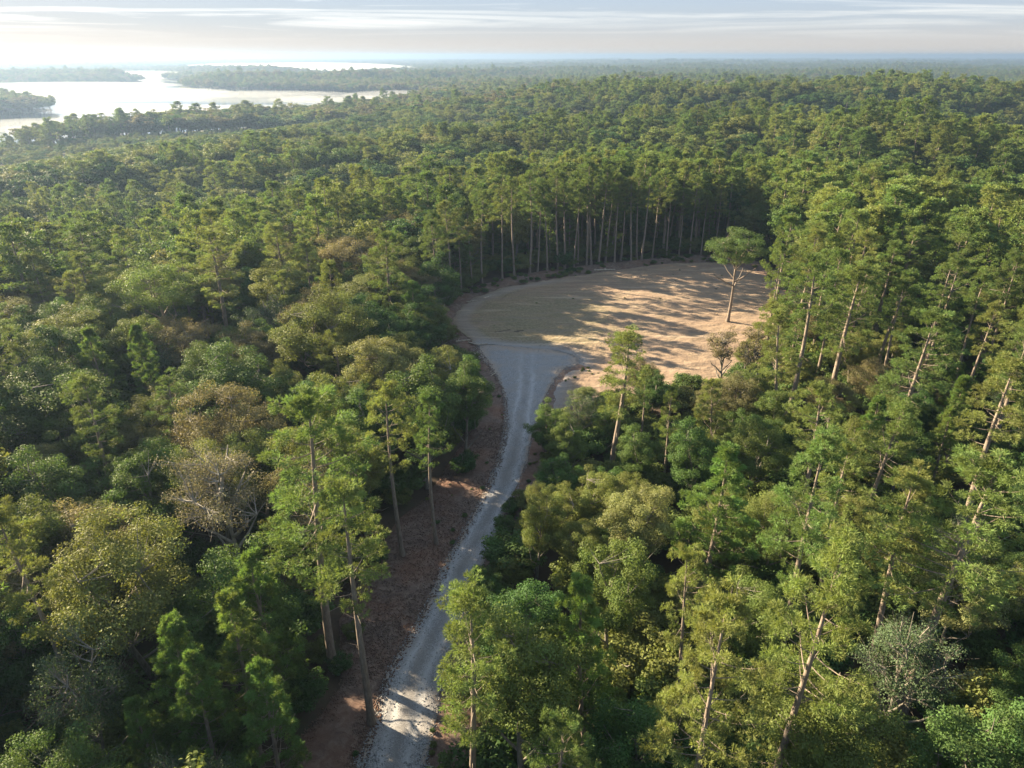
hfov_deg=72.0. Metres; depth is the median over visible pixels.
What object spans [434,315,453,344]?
broadleaf tree
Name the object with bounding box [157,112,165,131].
pine tree
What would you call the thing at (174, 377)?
broadleaf tree
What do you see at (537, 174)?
pine tree
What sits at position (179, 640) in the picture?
young pine
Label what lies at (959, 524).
broadleaf tree
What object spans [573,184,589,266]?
pine tree
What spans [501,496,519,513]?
shrub
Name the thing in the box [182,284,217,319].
broadleaf tree
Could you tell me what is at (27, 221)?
pine tree
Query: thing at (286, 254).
broadleaf tree
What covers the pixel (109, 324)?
broadleaf tree
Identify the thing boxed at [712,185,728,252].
pine tree
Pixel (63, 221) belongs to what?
pine tree
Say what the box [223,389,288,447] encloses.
broadleaf tree
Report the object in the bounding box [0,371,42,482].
young pine
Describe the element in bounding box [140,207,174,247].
pine tree
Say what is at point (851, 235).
pine tree
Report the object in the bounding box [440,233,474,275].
broadleaf tree
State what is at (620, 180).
pine tree
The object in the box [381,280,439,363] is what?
young pine
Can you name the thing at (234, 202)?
pine tree
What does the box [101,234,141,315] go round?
pine tree
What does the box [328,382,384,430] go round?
broadleaf tree
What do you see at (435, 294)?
broadleaf tree
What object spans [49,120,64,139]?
pine tree
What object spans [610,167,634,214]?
pine tree
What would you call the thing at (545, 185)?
pine tree
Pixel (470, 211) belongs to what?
pine tree
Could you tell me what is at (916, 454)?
broadleaf tree
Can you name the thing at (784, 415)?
broadleaf tree
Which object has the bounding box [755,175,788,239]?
pine tree
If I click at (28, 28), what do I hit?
sky
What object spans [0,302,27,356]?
pine tree
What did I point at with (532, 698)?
broadleaf tree
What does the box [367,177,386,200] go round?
pine tree
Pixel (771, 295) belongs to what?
broadleaf tree
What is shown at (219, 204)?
pine tree
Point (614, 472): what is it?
broadleaf tree
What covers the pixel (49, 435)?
broadleaf tree
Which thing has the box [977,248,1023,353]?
pine tree
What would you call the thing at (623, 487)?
broadleaf tree
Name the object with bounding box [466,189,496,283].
pine tree
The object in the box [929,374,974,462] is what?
young pine
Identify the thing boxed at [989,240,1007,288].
young pine
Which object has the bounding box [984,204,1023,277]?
pine tree
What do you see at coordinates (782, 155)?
pine tree
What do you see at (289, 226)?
broadleaf tree
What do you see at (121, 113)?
pine tree
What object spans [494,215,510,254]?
young pine
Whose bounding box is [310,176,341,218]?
pine tree
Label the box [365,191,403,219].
pine tree
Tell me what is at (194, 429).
broadleaf tree
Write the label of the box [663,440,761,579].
young pine
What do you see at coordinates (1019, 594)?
broadleaf tree
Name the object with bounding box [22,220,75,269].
pine tree
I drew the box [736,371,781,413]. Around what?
broadleaf tree
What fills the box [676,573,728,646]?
broadleaf tree
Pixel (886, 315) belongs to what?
young pine
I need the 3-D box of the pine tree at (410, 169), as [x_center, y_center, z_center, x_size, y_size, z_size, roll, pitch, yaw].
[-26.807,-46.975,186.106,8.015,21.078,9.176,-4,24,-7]
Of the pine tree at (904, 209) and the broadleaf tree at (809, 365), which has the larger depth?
the pine tree at (904, 209)
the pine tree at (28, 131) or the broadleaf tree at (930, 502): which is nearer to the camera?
the broadleaf tree at (930, 502)
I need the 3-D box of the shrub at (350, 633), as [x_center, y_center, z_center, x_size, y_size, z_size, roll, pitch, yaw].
[-13.434,20.844,59.679,2.202,2.149,2.136,5,25,10]
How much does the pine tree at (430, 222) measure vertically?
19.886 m
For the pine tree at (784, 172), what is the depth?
162.40 m
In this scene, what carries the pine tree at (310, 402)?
on the ground
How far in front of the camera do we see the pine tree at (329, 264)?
97.84 m
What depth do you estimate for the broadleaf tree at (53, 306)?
97.93 m
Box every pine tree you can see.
[0,133,13,148]
[0,214,51,263]
[0,235,37,275]
[0,240,19,268]
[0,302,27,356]
[0,312,27,442]
[0,495,81,706]
[8,249,60,304]
[14,129,26,144]
[19,125,36,144]
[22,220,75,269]
[30,123,46,140]
[38,119,58,140]
[40,116,60,142]
[46,240,63,251]
[48,214,93,269]
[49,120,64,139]
[53,270,93,306]
[56,218,114,281]
[57,122,68,137]
[57,368,126,510]
[62,209,132,259]
[62,250,111,304]
[63,116,79,135]
[64,118,79,137]
[77,118,85,134]
[80,113,97,138]
[84,114,99,133]
[90,114,103,128]
[98,112,109,124]
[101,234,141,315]
[104,257,208,367]
[106,227,139,246]
[107,116,118,127]
[107,224,136,252]
[112,109,125,124]
[113,107,127,134]
[114,115,126,134]
[129,108,141,134]
[129,216,167,250]
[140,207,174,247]
[144,366,204,493]
[153,220,170,240]
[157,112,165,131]
[158,202,184,239]
[167,248,205,328]
[169,192,204,236]
[171,249,218,337]
[172,109,180,130]
[183,221,247,344]
[196,208,234,311]
[199,196,225,227]
[219,208,245,237]
[221,208,255,243]
[229,193,255,217]
[238,197,266,237]
[244,211,270,255]
[249,210,289,268]
[255,180,286,213]
[255,204,282,224]
[255,382,380,672]
[261,197,286,219]
[261,221,304,284]
[268,269,295,312]
[279,179,322,207]
[284,186,311,214]
[287,219,329,286]
[294,239,320,288]
[303,474,391,726]
[307,211,337,246]
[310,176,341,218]
[315,328,354,392]
[318,258,348,378]
[323,178,359,221]
[346,162,375,207]
[346,189,376,227]
[357,379,420,556]
[358,172,376,199]
[359,227,411,307]
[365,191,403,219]
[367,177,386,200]
[369,176,401,210]
[373,178,404,219]
[394,165,416,192]
[398,174,424,199]
[402,192,430,218]
[408,170,440,208]
[413,387,455,544]
[415,154,452,194]
[418,215,450,303]
[421,209,445,311]
[432,200,467,303]
[434,165,461,197]
[434,169,452,193]
[434,182,465,265]
[434,566,518,767]
[443,172,461,193]
[449,215,471,295]
[458,205,474,289]
[459,166,490,192]
[464,165,490,207]
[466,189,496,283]
[471,179,499,259]
[476,189,504,256]
[483,151,515,187]
[488,165,513,232]
[489,184,513,278]
[496,156,533,179]
[501,176,521,275]
[504,174,532,253]
[505,157,529,186]
[515,170,550,273]
[516,178,555,263]
[520,703,601,767]
[522,162,548,183]
[526,178,551,247]
[529,171,546,235]
[532,186,553,271]
[535,180,553,270]
[537,162,560,184]
[537,168,568,268]
[544,167,567,232]
[551,171,578,268]
[554,181,573,236]
[555,161,582,240]
[566,156,583,217]
[566,179,593,263]
[572,163,610,257]
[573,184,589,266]
[575,177,594,235]
[577,158,598,264]
[578,175,602,265]
[578,177,608,252]
[582,150,609,208]
[586,155,601,219]
[593,157,626,238]
[595,163,619,261]
[597,323,656,467]
[599,168,624,262]
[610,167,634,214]
[610,174,628,262]
[611,146,634,166]
[611,156,641,241]
[614,177,638,260]
[619,176,645,260]
[624,169,643,234]
[629,367,654,432]
[633,150,660,234]
[633,166,660,259]
[633,169,647,259]
[635,151,659,185]
[637,571,785,767]
[646,180,670,258]
[649,168,684,248]
[651,382,682,473]
[654,157,687,235]
[660,541,721,685]
[665,179,680,254]
[667,179,686,248]
[668,158,692,230]
[669,160,700,250]
[674,187,693,255]
[682,173,704,253]
[685,157,717,235]
[686,172,716,237]
[692,377,737,463]
[700,192,713,254]
[702,166,739,230]
[703,157,731,230]
[703,226,771,321]
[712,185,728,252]
[713,165,749,236]
[737,165,766,216]
[746,303,804,406]
[746,518,879,767]
[749,297,791,375]
[754,424,849,647]
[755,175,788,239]
[758,237,792,364]
[760,150,791,189]
[764,168,802,246]
[768,173,788,209]
[768,212,807,323]
[775,250,845,412]
[778,183,806,243]
[779,163,803,194]
[780,170,822,242]
[782,219,837,309]
[782,380,847,493]
[789,228,830,305]
[794,191,844,258]
[795,187,812,240]
[797,181,853,244]
[798,171,843,219]
[801,161,819,182]
[802,173,819,209]
[804,194,820,235]
[805,165,824,194]
[805,433,876,590]
[806,186,837,226]
[806,248,840,343]
[810,259,885,393]
[814,247,853,377]
[822,188,859,258]
[825,165,846,203]
[830,162,860,199]
[831,206,885,284]
[831,208,878,269]
[832,204,890,277]
[835,255,885,359]
[840,227,883,330]
[843,170,866,200]
[847,172,876,209]
[848,442,1023,715]
[851,395,921,512]
[853,166,884,208]
[858,458,944,684]
[860,162,886,206]
[862,179,890,208]
[865,226,907,331]
[866,204,907,296]
[866,305,971,432]
[871,170,897,199]
[871,175,925,216]
[872,245,910,337]
[873,184,922,285]
[873,209,928,311]
[875,239,907,333]
[877,208,912,256]
[877,267,927,371]
[877,275,923,369]
[878,177,902,214]
[884,225,940,321]
[887,169,908,178]
[893,185,918,204]
[896,162,927,179]
[901,175,929,220]
[901,192,951,256]
[907,178,950,221]
[907,198,944,254]
[918,252,981,364]
[920,213,965,257]
[920,215,989,283]
[920,253,973,358]
[924,180,967,218]
[926,230,982,291]
[930,206,993,272]
[935,204,968,280]
[937,176,969,213]
[947,170,971,191]
[949,267,998,388]
[950,350,1023,530]
[955,182,1003,208]
[956,233,1009,321]
[958,176,993,204]
[959,183,980,204]
[963,202,994,235]
[966,182,1017,278]
[966,299,1008,387]
[968,222,998,273]
[977,165,1011,199]
[977,182,1023,270]
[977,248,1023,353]
[979,249,1023,362]
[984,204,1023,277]
[984,320,1023,447]
[989,209,1012,243]
[989,220,1023,319]
[990,216,1017,276]
[992,200,1023,214]
[995,315,1023,427]
[1000,225,1023,271]
[1000,304,1023,373]
[1006,174,1023,200]
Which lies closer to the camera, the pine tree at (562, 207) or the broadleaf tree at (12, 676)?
the broadleaf tree at (12, 676)
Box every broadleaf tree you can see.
[0,264,29,296]
[0,282,30,318]
[0,293,37,323]
[0,294,49,322]
[0,302,115,362]
[0,324,37,360]
[0,340,64,411]
[0,355,130,495]
[0,443,111,519]
[0,492,85,648]
[0,502,29,558]
[0,562,77,688]
[0,605,80,726]
[0,718,132,767]
[1,362,32,419]
[1,497,149,644]
[2,304,52,354]
[3,439,101,497]
[13,615,135,767]
[14,256,65,297]
[14,302,99,365]
[19,275,61,306]
[20,382,106,446]
[23,296,72,344]
[27,323,114,414]
[35,295,58,314]
[37,501,204,690]
[38,300,119,334]
[41,274,88,303]
[42,410,130,500]
[42,496,141,589]
[58,265,115,300]
[58,312,122,377]
[64,274,141,315]
[77,293,154,375]
[78,245,122,274]
[78,287,148,356]
[87,272,135,305]
[92,266,124,286]
[98,435,201,556]
[99,257,159,317]
[99,436,181,546]
[100,313,163,386]
[106,422,178,472]
[109,248,158,312]
[110,394,179,455]
[111,257,183,318]
[119,242,168,271]
[119,338,188,387]
[130,301,191,346]
[134,313,222,367]
[144,739,246,767]
[147,381,221,458]
[150,234,190,251]
[150,439,264,561]
[151,248,199,315]
[159,235,211,265]
[159,437,263,562]
[162,379,287,516]
[163,271,206,321]
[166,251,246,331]
[168,341,294,429]
[171,349,221,402]
[177,340,261,387]
[177,531,303,664]
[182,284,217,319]
[188,336,237,377]
[200,357,249,387]
[202,231,266,268]
[214,325,257,357]
[217,320,287,375]
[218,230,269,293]
[219,244,259,299]
[220,272,256,323]
[220,425,293,528]
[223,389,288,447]
[225,285,262,328]
[231,292,287,329]
[237,266,281,307]
[243,364,287,400]
[246,446,365,555]
[247,260,311,330]
[250,316,306,375]
[254,214,292,256]
[257,217,309,259]
[257,242,318,284]
[261,387,319,430]
[262,428,318,483]
[264,414,369,489]
[265,266,310,315]
[265,358,302,407]
[266,284,379,377]
[276,281,337,367]
[276,304,332,378]
[276,373,337,425]
[297,250,326,288]
[300,371,382,429]
[304,223,357,277]
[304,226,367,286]
[317,235,385,280]
[325,215,354,235]
[325,413,390,504]
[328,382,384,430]
[330,294,406,355]
[330,431,388,534]
[331,387,419,480]
[333,284,353,305]
[333,335,428,448]
[333,354,386,391]
[336,266,378,301]
[339,269,410,306]
[340,260,369,291]
[343,292,398,336]
[347,244,399,267]
[349,219,390,244]
[355,247,391,273]
[357,234,403,255]
[357,244,422,290]
[369,212,410,229]
[369,314,420,363]
[374,331,431,398]
[375,272,448,339]
[376,353,461,489]
[380,258,440,295]
[381,209,442,250]
[394,296,455,360]
[395,235,430,273]
[398,302,447,361]
[400,209,426,246]
[403,402,453,469]
[417,251,461,305]
[419,344,481,436]
[420,282,452,303]
[420,298,448,347]
[422,216,455,254]
[422,347,462,373]
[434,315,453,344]
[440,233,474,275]
[441,598,595,767]
[442,354,494,449]
[447,354,482,386]
[455,220,486,264]
[463,564,504,607]
[475,577,566,672]
[519,487,566,587]
[523,397,569,452]
[523,480,561,513]
[534,452,583,501]
[543,480,594,534]
[544,412,595,465]
[553,520,611,586]
[560,391,599,430]
[564,463,619,523]
[567,386,607,424]
[572,535,658,666]
[575,692,698,767]
[591,405,633,442]
[591,481,677,569]
[592,465,635,492]
[595,514,645,573]
[599,470,656,522]
[606,391,635,412]
[615,422,665,479]
[623,356,658,386]
[635,369,677,416]
[645,685,731,767]
[665,416,724,513]
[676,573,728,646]
[690,390,722,422]
[691,484,753,559]
[693,564,793,682]
[697,382,748,439]
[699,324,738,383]
[716,369,764,414]
[723,407,749,443]
[730,323,773,377]
[731,415,795,487]
[734,339,761,368]
[735,414,789,479]
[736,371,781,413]
[739,490,817,569]
[743,651,907,767]
[744,389,799,443]
[751,488,816,539]
[764,293,794,313]
[770,677,819,708]
[784,308,823,347]
[785,276,836,325]
[786,357,819,380]
[790,432,843,480]
[806,376,862,428]
[807,270,849,302]
[813,492,882,538]
[823,289,872,334]
[826,415,890,489]
[830,323,887,383]
[840,355,910,398]
[846,605,986,744]
[855,387,901,435]
[858,526,956,609]
[859,521,935,592]
[876,322,915,370]
[876,420,936,492]
[887,234,932,293]
[890,376,922,420]
[891,386,942,432]
[892,486,951,523]
[896,285,964,344]
[898,696,1023,767]
[901,359,932,391]
[910,548,1010,673]
[912,359,936,386]
[925,284,987,337]
[927,317,975,368]
[927,403,987,463]
[932,513,994,564]
[934,383,973,429]
[964,279,1020,343]
[972,347,1007,399]
[980,464,1009,491]
[983,643,1023,714]
[987,426,1023,471]
[987,549,1023,613]
[989,390,1019,427]
[995,481,1023,542]
[995,557,1023,641]
[996,373,1023,429]
[1002,640,1023,676]
[1003,295,1023,335]
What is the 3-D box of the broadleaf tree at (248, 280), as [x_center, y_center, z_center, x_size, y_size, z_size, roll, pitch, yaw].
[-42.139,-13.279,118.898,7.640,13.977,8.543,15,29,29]
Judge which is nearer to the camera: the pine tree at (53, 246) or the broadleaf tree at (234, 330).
the broadleaf tree at (234, 330)
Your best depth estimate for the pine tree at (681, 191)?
168.16 m
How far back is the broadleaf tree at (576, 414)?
85.09 m
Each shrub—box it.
[324,650,353,675]
[340,619,365,639]
[444,425,462,445]
[450,449,478,472]
[472,562,500,582]
[493,514,517,535]
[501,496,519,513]
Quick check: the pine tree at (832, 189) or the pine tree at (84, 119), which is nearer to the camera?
the pine tree at (832, 189)
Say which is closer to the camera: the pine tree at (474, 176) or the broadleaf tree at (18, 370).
the broadleaf tree at (18, 370)
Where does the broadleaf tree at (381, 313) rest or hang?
on the ground
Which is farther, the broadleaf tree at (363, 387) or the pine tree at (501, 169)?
the pine tree at (501, 169)
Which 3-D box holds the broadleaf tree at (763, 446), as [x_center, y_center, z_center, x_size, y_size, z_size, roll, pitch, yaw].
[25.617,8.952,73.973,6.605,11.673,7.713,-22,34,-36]
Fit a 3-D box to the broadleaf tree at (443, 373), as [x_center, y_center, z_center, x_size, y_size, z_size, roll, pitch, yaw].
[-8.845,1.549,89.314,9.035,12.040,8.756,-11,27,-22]
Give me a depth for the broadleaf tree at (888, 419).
84.72 m
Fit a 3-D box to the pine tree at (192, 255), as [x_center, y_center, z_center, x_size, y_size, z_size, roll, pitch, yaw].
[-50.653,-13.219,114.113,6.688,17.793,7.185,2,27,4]
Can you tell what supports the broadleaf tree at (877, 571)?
on the ground
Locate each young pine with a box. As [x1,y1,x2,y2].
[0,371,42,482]
[76,325,137,413]
[122,694,183,767]
[127,323,164,408]
[133,362,180,434]
[143,610,241,766]
[166,227,179,242]
[169,647,244,767]
[192,586,297,767]
[229,546,308,716]
[235,655,312,767]
[311,276,330,297]
[335,200,352,218]
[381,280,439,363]
[385,225,408,253]
[473,215,489,255]
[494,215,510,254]
[533,571,626,760]
[541,218,559,265]
[558,198,580,247]
[604,200,624,257]
[650,195,667,237]
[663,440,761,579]
[700,207,717,242]
[770,194,791,241]
[779,302,808,361]
[782,266,807,312]
[816,291,852,374]
[839,394,887,483]
[880,288,915,342]
[881,263,911,319]
[912,281,930,308]
[913,249,953,307]
[914,233,943,297]
[919,405,961,504]
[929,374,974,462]
[932,362,966,416]
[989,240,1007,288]
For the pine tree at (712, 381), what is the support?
on the ground
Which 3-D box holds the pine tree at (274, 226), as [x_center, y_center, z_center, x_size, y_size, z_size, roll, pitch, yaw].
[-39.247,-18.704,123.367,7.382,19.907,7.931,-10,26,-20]
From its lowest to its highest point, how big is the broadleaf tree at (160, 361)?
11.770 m
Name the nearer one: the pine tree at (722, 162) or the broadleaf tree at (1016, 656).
the broadleaf tree at (1016, 656)
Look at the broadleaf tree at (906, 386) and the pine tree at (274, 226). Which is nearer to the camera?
the broadleaf tree at (906, 386)
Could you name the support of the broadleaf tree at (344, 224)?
on the ground
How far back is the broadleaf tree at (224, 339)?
91.07 m
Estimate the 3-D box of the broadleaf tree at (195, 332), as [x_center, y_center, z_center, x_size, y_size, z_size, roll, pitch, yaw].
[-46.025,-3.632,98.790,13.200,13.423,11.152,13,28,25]
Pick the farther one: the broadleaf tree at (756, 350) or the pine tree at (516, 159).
the pine tree at (516, 159)
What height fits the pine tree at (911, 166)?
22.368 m
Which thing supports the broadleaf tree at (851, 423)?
on the ground
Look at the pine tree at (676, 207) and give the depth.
176.58 m
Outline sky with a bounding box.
[0,0,1023,56]
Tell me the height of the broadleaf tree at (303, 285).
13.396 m
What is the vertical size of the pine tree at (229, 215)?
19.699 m
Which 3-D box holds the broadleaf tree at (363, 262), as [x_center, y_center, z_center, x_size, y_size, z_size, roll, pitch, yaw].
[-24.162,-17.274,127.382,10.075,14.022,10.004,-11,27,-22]
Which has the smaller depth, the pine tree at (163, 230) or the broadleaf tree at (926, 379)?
the broadleaf tree at (926, 379)
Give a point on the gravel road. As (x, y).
(416, 667)
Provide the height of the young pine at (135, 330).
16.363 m
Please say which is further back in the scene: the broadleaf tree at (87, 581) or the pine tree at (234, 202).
the pine tree at (234, 202)
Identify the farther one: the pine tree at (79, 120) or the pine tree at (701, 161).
the pine tree at (79, 120)
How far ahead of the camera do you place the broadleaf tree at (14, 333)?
93.31 m
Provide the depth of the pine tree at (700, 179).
166.84 m
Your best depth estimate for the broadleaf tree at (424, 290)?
109.12 m
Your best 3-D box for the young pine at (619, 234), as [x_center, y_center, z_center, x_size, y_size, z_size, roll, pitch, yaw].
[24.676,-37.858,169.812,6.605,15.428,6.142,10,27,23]
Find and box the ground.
[0,56,1023,767]
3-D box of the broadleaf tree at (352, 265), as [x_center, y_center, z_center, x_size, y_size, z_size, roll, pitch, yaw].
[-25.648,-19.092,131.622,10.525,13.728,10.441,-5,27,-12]
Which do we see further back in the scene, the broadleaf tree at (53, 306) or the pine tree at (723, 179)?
the pine tree at (723, 179)
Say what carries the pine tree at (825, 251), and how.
on the ground
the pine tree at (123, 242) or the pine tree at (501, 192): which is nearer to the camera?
the pine tree at (123, 242)
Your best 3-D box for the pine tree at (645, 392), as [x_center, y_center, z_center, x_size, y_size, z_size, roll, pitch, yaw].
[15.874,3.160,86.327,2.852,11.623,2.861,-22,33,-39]
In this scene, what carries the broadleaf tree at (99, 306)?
on the ground
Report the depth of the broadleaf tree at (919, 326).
108.89 m
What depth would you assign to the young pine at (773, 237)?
172.03 m
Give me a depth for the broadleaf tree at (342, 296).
112.13 m
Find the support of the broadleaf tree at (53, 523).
on the ground
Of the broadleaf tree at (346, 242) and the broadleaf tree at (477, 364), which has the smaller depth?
the broadleaf tree at (477, 364)
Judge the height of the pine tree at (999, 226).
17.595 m
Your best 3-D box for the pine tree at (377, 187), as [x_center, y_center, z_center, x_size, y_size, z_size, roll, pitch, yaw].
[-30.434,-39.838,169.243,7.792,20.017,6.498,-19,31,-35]
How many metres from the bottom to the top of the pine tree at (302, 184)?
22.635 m
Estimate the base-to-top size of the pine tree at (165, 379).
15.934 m
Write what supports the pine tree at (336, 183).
on the ground
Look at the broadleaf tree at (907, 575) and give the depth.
56.29 m
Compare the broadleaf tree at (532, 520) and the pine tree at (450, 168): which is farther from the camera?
the pine tree at (450, 168)
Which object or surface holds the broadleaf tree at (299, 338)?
on the ground
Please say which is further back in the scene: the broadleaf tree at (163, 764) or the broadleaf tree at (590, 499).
the broadleaf tree at (590, 499)
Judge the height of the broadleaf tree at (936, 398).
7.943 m
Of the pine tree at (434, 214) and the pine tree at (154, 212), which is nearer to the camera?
the pine tree at (434, 214)
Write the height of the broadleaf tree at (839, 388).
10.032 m
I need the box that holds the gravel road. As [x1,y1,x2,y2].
[358,345,578,767]
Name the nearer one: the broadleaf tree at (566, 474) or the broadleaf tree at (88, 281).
the broadleaf tree at (566, 474)
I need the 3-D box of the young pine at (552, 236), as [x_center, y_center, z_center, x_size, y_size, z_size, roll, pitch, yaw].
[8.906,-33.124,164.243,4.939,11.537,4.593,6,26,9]
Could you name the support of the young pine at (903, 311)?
on the ground
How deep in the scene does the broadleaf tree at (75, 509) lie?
54.93 m
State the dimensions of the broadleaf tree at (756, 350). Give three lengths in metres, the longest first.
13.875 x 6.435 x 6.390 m
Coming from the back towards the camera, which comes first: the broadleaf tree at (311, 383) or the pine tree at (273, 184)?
the pine tree at (273, 184)
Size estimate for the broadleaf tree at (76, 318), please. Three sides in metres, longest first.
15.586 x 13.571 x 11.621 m
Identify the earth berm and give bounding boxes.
[445,255,795,338]
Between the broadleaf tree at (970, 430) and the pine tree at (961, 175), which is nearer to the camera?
the broadleaf tree at (970, 430)
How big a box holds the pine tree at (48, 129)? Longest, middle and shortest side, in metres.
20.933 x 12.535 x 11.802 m
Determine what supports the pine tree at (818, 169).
on the ground
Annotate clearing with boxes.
[453,262,787,408]
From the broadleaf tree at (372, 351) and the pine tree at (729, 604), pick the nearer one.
the pine tree at (729, 604)
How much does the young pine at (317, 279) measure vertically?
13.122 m
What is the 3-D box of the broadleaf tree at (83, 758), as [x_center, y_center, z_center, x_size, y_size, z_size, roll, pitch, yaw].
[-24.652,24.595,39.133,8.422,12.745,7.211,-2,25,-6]
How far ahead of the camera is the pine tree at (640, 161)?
180.23 m
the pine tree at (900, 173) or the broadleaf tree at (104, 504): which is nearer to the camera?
the broadleaf tree at (104, 504)
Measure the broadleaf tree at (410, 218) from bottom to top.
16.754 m
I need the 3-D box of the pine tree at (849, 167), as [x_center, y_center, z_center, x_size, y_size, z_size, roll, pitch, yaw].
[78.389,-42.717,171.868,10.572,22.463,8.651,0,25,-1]
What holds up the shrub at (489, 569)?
on the verge at (444, 740)
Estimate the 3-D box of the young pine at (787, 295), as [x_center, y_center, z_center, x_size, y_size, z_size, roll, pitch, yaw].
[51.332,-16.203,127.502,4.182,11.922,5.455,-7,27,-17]
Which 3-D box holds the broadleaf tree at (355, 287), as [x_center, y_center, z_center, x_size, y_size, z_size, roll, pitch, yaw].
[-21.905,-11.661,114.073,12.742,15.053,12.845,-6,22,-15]
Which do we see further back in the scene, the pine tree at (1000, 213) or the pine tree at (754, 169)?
the pine tree at (754, 169)
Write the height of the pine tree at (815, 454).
22.049 m
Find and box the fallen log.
[594,268,615,270]
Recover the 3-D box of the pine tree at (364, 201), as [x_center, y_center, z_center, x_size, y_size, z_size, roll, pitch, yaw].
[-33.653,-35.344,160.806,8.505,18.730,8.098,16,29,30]
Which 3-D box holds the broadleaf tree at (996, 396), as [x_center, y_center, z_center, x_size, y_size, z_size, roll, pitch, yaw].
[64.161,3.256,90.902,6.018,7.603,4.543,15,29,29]
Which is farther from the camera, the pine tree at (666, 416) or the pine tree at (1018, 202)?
the pine tree at (1018, 202)
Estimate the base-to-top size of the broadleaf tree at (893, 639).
13.855 m
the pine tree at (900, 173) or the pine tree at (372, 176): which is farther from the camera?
the pine tree at (372, 176)
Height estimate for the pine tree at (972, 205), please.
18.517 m
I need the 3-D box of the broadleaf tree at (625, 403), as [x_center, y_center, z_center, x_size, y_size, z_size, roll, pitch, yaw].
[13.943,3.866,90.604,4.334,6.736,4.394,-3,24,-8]
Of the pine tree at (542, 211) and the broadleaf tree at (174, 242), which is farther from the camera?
the pine tree at (542, 211)
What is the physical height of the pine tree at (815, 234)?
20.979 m
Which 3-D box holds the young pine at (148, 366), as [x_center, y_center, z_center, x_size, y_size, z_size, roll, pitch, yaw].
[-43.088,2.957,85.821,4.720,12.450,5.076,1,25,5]
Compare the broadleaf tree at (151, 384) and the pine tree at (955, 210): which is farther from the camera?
the pine tree at (955, 210)
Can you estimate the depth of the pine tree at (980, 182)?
158.91 m
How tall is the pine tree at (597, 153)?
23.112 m
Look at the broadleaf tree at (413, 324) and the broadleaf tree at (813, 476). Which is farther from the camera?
the broadleaf tree at (413, 324)
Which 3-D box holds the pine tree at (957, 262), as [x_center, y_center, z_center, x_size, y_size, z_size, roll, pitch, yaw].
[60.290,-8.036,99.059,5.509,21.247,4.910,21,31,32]
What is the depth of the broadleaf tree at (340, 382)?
74.56 m
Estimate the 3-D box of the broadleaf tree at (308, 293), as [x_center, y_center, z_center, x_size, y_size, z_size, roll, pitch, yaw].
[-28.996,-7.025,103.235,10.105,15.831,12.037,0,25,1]
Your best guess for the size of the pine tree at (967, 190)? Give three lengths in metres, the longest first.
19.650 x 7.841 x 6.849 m
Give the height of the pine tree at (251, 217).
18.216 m
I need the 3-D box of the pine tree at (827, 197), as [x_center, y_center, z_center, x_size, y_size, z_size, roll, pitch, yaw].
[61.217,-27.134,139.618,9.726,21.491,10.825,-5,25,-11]
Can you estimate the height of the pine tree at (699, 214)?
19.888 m
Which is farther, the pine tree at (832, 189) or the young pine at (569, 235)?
the young pine at (569, 235)
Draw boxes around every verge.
[280,331,504,767]
[426,363,586,767]
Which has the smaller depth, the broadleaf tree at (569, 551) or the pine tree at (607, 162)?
the broadleaf tree at (569, 551)
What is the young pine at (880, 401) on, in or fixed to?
on the ground
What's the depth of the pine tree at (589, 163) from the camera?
159.88 m
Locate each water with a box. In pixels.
[0,73,391,145]
[298,67,383,70]
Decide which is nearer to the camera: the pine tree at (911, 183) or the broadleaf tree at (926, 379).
the broadleaf tree at (926, 379)
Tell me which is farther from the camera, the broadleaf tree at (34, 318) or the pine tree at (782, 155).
the pine tree at (782, 155)
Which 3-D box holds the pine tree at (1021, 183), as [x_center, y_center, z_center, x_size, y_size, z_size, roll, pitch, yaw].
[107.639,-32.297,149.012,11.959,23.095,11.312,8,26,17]
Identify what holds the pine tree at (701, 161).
on the ground
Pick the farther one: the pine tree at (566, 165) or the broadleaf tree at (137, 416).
the pine tree at (566, 165)
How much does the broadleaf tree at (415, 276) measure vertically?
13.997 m
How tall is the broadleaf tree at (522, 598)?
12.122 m
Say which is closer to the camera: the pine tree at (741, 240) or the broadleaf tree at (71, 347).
the broadleaf tree at (71, 347)
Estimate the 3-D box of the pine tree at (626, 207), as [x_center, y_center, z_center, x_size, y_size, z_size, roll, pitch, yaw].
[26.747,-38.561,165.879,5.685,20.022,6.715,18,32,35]
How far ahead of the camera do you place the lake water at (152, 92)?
1081.26 m

